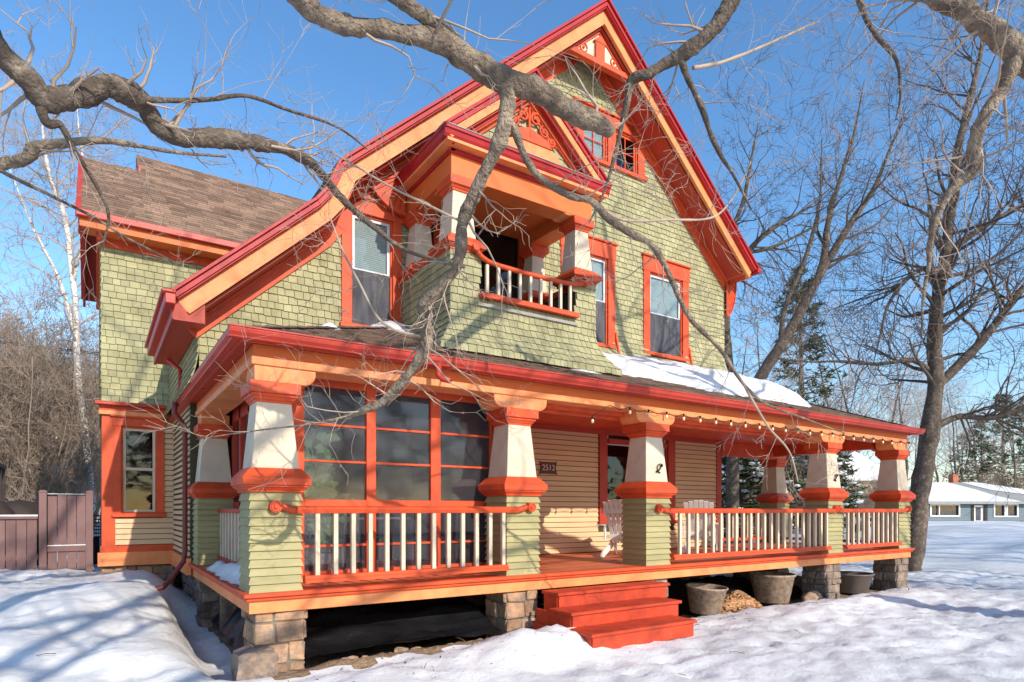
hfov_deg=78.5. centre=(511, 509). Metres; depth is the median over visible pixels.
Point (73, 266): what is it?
birch tree
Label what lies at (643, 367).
roof snow
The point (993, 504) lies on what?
window
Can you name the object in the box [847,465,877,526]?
brush shrub
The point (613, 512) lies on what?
adirondack chair
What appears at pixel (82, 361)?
brush shrub
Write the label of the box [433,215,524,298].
balcony door
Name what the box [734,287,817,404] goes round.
bare tree
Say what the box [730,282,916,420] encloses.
bare tree
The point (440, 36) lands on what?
overhanging tree
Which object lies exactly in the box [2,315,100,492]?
brush shrub
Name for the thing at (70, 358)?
brush shrub
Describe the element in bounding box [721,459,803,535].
snowy evergreen
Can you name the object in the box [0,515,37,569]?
wooden fence
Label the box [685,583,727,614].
planter
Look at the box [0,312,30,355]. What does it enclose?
brush shrub
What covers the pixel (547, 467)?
house number sign
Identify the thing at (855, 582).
planter
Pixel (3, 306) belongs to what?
bare tree
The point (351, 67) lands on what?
sky
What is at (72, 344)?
brush shrub
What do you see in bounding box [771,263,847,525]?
pine tree
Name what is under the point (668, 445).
window
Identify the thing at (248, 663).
stone block
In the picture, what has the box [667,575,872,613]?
plastic sheet
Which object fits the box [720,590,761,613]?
wood chip pile
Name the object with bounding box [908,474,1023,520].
blue house
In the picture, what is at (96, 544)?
lattice panel
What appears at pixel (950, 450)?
bare tree
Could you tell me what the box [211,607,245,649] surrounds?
plastic sheet
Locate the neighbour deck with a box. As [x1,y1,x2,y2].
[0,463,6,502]
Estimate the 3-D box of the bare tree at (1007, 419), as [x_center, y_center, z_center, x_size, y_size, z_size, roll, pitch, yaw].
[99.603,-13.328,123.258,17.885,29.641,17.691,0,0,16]
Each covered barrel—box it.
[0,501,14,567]
[5,500,47,565]
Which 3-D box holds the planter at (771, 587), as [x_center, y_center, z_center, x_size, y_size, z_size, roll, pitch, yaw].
[4.830,1.440,11.638,0.832,0.520,0.832,0,0,-34]
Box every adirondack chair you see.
[597,499,622,557]
[677,500,717,552]
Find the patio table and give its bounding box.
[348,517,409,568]
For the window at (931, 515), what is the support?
in the blue house at (952, 499)
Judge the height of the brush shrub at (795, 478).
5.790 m
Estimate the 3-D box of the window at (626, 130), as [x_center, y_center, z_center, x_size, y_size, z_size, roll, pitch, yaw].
[2.381,-7.398,12.859,1.030,1.075,0.155,0,0,-34]
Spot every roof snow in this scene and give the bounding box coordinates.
[321,323,341,329]
[371,321,412,332]
[571,368,600,373]
[602,352,810,407]
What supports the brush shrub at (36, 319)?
on the ground
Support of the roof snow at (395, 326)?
on the house at (175, 502)
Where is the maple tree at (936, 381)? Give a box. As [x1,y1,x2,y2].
[724,0,1023,571]
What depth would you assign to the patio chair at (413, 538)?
8.96 m
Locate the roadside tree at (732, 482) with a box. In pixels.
[697,7,906,542]
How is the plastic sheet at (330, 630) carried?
attached to the house at (175, 502)
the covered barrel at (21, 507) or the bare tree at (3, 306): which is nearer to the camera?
the covered barrel at (21, 507)
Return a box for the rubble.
[341,637,488,658]
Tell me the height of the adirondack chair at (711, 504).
1.018 m
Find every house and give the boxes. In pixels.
[75,0,925,674]
[795,451,879,523]
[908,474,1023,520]
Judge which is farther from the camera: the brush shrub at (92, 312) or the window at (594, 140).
the brush shrub at (92, 312)
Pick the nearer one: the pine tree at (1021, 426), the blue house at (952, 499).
the blue house at (952, 499)
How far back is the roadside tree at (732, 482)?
21.83 m
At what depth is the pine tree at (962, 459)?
94.94 m
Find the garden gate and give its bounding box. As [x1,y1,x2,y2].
[39,490,93,571]
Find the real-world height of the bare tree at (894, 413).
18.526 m
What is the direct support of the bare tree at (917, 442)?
on the ground
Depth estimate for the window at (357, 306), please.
9.85 m
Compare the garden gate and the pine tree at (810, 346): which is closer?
the garden gate
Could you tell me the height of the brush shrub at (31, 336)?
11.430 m
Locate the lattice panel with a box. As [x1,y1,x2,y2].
[93,512,100,563]
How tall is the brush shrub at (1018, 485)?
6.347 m
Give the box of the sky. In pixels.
[0,0,1023,489]
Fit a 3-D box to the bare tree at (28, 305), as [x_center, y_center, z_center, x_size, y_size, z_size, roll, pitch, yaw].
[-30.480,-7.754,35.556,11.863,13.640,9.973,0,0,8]
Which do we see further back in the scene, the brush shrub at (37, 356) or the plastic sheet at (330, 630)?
the brush shrub at (37, 356)
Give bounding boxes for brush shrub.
[0,263,100,533]
[0,275,100,522]
[0,281,88,491]
[0,287,98,493]
[0,298,34,372]
[0,310,100,491]
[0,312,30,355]
[0,312,99,489]
[0,319,59,455]
[0,335,100,506]
[0,362,100,520]
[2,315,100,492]
[2,327,88,391]
[3,321,61,364]
[6,357,100,515]
[7,296,91,370]
[9,317,97,453]
[26,333,100,496]
[29,299,98,383]
[31,327,100,492]
[34,314,98,373]
[44,327,100,504]
[754,456,807,531]
[755,456,807,532]
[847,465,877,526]
[847,468,877,523]
[959,460,1003,485]
[980,459,1023,515]
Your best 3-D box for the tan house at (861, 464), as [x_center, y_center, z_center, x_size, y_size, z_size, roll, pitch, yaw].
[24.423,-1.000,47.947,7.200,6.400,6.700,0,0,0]
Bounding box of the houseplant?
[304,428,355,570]
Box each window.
[110,414,167,516]
[339,194,402,326]
[559,235,618,348]
[573,96,614,167]
[597,434,677,523]
[611,113,646,181]
[641,252,691,361]
[930,504,959,516]
[993,504,1005,516]
[1006,504,1018,516]
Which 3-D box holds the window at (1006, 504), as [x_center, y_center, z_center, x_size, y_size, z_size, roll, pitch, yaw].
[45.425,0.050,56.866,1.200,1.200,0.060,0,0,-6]
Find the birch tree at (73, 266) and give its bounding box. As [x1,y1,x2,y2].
[0,0,148,533]
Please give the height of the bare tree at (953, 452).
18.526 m
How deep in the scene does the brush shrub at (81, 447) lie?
27.65 m
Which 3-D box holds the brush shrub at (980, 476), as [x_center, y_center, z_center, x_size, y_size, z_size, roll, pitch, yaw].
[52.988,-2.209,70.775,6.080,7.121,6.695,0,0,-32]
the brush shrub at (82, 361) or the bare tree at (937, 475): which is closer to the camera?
the brush shrub at (82, 361)
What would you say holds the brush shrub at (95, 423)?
on the ground
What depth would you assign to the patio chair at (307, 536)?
8.27 m
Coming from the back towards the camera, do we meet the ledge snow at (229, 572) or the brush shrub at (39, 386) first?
the brush shrub at (39, 386)
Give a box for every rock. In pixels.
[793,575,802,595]
[801,590,822,600]
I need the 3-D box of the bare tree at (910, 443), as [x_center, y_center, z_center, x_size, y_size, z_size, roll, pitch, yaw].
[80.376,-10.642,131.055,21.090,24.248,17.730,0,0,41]
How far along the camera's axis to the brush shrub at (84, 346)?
33.57 m
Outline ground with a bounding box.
[0,493,1023,681]
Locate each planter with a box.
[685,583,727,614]
[733,569,773,581]
[748,571,795,603]
[840,571,874,593]
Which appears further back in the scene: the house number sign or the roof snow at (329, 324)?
the house number sign
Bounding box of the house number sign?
[539,461,556,474]
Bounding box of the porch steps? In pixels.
[533,581,696,648]
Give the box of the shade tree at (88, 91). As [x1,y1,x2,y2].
[0,0,500,383]
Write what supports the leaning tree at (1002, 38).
on the ground
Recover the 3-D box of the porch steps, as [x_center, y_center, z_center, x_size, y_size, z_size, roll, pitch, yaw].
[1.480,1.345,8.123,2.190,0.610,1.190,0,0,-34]
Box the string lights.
[591,405,909,446]
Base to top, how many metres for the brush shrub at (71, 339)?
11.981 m
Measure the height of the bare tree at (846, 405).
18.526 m
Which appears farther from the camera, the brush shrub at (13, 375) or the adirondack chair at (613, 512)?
the brush shrub at (13, 375)
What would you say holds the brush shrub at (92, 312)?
on the ground
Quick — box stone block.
[230,646,278,680]
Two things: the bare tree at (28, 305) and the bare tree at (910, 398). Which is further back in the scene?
the bare tree at (910, 398)
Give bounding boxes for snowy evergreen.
[721,456,805,543]
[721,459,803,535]
[786,452,870,538]
[786,457,805,530]
[799,451,869,531]
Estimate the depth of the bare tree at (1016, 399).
102.68 m
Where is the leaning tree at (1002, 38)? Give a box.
[547,0,1023,359]
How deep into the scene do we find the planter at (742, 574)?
12.19 m
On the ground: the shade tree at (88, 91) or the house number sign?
the shade tree at (88, 91)
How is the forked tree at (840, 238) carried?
on the ground
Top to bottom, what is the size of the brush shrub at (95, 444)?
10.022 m
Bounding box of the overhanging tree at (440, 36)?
[88,0,864,509]
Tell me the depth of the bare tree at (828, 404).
46.11 m
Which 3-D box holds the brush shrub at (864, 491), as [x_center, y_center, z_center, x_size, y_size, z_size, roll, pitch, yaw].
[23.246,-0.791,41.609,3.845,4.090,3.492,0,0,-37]
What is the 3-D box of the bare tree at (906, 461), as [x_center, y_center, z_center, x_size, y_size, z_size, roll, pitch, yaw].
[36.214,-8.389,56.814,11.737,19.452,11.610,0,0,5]
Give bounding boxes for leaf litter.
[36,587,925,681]
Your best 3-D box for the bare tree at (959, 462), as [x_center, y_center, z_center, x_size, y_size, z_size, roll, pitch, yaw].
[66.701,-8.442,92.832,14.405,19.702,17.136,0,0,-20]
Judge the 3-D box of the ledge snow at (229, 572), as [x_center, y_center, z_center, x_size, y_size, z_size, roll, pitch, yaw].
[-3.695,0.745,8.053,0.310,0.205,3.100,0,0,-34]
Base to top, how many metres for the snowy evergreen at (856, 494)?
5.059 m
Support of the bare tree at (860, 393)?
on the ground
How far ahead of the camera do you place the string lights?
10.66 m
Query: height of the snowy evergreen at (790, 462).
5.059 m
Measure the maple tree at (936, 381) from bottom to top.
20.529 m
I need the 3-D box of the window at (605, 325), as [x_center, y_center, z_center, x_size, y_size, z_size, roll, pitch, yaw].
[1.493,-4.293,12.271,1.480,2.125,0.157,0,0,-34]
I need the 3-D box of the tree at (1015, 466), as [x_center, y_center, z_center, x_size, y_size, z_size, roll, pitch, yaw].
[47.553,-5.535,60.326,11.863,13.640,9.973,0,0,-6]
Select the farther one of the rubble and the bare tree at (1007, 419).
the bare tree at (1007, 419)
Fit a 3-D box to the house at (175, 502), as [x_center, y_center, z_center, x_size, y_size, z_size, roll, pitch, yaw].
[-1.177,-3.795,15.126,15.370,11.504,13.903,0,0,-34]
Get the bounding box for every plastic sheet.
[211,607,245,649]
[303,596,499,657]
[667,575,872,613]
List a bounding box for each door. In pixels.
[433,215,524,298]
[974,505,982,520]
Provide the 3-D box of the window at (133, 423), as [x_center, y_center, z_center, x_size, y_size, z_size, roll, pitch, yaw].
[-6.929,-0.802,11.648,0.910,1.865,0.157,0,0,-34]
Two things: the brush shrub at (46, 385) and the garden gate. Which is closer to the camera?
the garden gate
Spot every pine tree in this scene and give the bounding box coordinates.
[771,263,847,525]
[934,432,977,481]
[947,420,1023,486]
[956,392,1023,487]
[1004,402,1023,471]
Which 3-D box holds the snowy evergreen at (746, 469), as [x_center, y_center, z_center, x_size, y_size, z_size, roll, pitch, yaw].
[8.215,-0.992,22.734,3.618,5.059,4.017,0,0,-34]
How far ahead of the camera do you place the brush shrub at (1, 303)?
35.87 m
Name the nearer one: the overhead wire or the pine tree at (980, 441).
the overhead wire
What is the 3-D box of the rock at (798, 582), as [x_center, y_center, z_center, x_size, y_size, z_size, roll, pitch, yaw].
[5.961,1.600,13.025,0.702,0.502,0.462,0,0,-34]
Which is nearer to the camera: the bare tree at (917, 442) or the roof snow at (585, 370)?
the roof snow at (585, 370)
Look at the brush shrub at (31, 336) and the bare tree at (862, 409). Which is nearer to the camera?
the brush shrub at (31, 336)
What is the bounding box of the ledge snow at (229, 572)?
[207,560,240,584]
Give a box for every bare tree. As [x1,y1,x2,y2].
[0,274,85,355]
[1,289,98,361]
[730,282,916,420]
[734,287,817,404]
[771,276,920,453]
[773,294,953,452]
[787,336,898,456]
[815,369,904,458]
[823,306,980,439]
[838,325,987,481]
[852,350,962,452]
[863,398,956,482]
[878,354,1001,481]
[885,393,960,470]
[906,355,1020,482]
[908,386,1023,481]
[912,403,1018,479]
[942,376,1023,482]
[954,400,1023,487]
[958,375,1023,476]
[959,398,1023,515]
[982,375,1023,457]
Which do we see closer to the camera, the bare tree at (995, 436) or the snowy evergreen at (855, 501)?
the snowy evergreen at (855, 501)
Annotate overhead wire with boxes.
[0,341,98,354]
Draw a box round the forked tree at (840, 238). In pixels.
[739,11,965,542]
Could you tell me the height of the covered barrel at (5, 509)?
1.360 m
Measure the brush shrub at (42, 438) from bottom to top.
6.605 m
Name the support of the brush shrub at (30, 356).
on the ground
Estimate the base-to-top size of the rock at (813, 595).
0.257 m
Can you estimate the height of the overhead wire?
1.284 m
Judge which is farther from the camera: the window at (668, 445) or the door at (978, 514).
the door at (978, 514)
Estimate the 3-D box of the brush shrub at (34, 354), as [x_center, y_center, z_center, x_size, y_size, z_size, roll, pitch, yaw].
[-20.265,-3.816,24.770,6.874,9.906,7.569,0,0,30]
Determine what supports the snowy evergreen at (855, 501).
on the ground
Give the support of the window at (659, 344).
in the house at (175, 502)
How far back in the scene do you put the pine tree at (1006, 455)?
79.86 m
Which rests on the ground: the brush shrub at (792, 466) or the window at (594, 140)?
the brush shrub at (792, 466)

